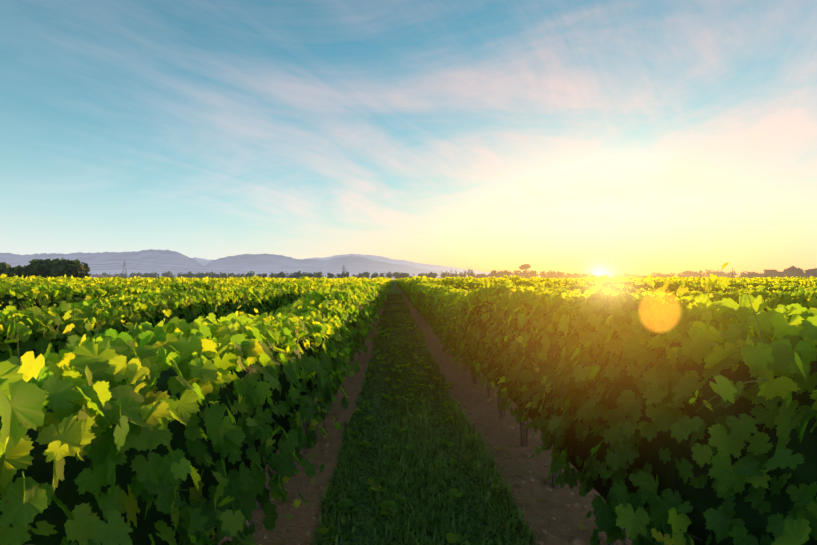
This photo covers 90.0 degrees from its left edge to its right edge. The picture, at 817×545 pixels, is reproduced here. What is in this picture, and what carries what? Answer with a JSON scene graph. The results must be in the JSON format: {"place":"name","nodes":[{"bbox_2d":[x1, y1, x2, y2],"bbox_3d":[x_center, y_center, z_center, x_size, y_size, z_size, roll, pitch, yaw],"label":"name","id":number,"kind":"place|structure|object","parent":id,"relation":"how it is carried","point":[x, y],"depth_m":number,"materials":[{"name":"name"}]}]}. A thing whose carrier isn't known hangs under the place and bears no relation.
{"place":"outdoors","nodes":[
{"label":"outdoors","id":0,"kind":"place"},
{"bbox_2d":[0,249,467,279],"bbox_3d":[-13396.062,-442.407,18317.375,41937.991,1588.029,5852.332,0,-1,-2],"label":"mountains","id":1,"kind":"structure","parent":0,"point":[244,264],"depth_m":19047.29,"materials":[{"name":"stone"}]},
{"bbox_2d":[192,254,560,278],"bbox_3d":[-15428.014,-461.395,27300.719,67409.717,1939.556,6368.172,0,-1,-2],"label":"mountains","id":2,"kind":"structure","parent":0,"point":[203,262],"depth_m":29350.90,"materials":[{"name":"stone"}]},
{"bbox_2d":[0,0,816,277],"label":"sky","id":3,"kind":"structure","parent":0,"point":[597,137],"materials":[{"name":"blue"}]},
{"bbox_2d":[212,280,633,544],"bbox_3d":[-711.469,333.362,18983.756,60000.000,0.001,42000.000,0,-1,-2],"label":"ground","id":4,"kind":"structure","parent":0,"point":[298,525],"depth_m":4.24,"materials":[{"name":"brown soil"}]},
{"bbox_2d":[0,258,90,277],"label":"trees","id":5,"kind":"object","parent":4,"relation":"on","point":[57,267],"depth_m":210.29,"materials":[{"name":"green plant"}]},
{"bbox_2d":[90,274,104,277],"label":"farmhouse","id":6,"kind":"object","parent":4,"relation":"on","point":[95,275],"depth_m":456.18,"materials":[{"name":"beige"}]},
{"bbox_2d":[122,260,127,276],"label":"pylon","id":7,"kind":"object","parent":4,"relation":"on","point":[124,263],"depth_m":789.99,"materials":[{"name":"grey metal"}]},
{"bbox_2d":[7,259,548,275],"bbox_3d":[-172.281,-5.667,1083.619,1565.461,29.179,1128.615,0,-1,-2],"label":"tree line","id":8,"kind":"object","parent":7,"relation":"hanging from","point":[225,267],"depth_m":861.32,"materials":[{"name":"green plant"}]},
{"bbox_2d":[0,284,816,544],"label":"vine","id":9,"kind":"object","parent":4,"relation":"on","point":[66,492],"depth_m":1.83,"materials":[{"name":"green plant"}]},
{"bbox_2d":[0,287,816,544],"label":"vine leaves","id":10,"kind":"object","parent":9,"relation":"on","point":[94,401],"depth_m":1.56,"materials":[{"name":"green plant"}]},
{"bbox_2d":[0,280,816,458],"bbox_3d":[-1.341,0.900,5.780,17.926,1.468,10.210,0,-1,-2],"label":"vine leaves","id":11,"kind":"object","parent":9,"relation":"on","point":[342,330],"depth_m":4.99,"materials":[{"name":"green plant"}]},
{"bbox_2d":[0,274,816,300],"bbox_3d":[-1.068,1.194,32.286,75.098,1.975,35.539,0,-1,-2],"label":"vine leaves","id":12,"kind":"object","parent":9,"relation":"on","point":[382,281],"depth_m":25.31,"materials":[{"name":"plant"}]},
{"bbox_2d":[0,262,816,544],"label":"vine shoot","id":13,"kind":"object","parent":9,"relation":"on","point":[725,388],"depth_m":2.51,"materials":[{"name":"plant"}]},
{"bbox_2d":[315,315,506,544],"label":"weeds","id":14,"kind":"object","parent":4,"relation":"on","point":[450,536],"depth_m":5.11,"materials":[{"name":"green plant"}]},
{"bbox_2d":[211,316,625,544],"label":"vine stakes","id":15,"kind":"object","parent":4,"relation":"on","point":[527,437],"depth_m":4.56,"materials":[{"name":"brown wood"}]},
{"bbox_2d":[243,313,602,544],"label":"vine trunks","id":16,"kind":"object","parent":4,"relation":"on","point":[581,526],"depth_m":4.21,"materials":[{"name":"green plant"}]},
{"bbox_2d":[309,293,539,544],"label":"aisle grass","id":17,"kind":"structure","parent":4,"relation":"on","point":[470,451],"depth_m":4.20,"materials":[{"name":"green plant"}]},
{"bbox_2d":[232,314,617,544],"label":"soil clods","id":18,"kind":"object","parent":4,"relation":"on","point":[575,540],"depth_m":3.90,"materials":[{"name":"brown soil"}]},
{"bbox_2d":[519,264,530,270],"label":"lone tree","id":19,"kind":"object","parent":4,"relation":"on","point":[524,266],"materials":[{"name":"plant"}]},
{"bbox_2d":[101,266,816,278],"bbox_3d":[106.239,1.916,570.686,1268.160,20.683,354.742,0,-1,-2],"label":"tree line","id":20,"kind":"object","parent":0,"point":[792,271],"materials":[{"name":"green plant"}]}
]}

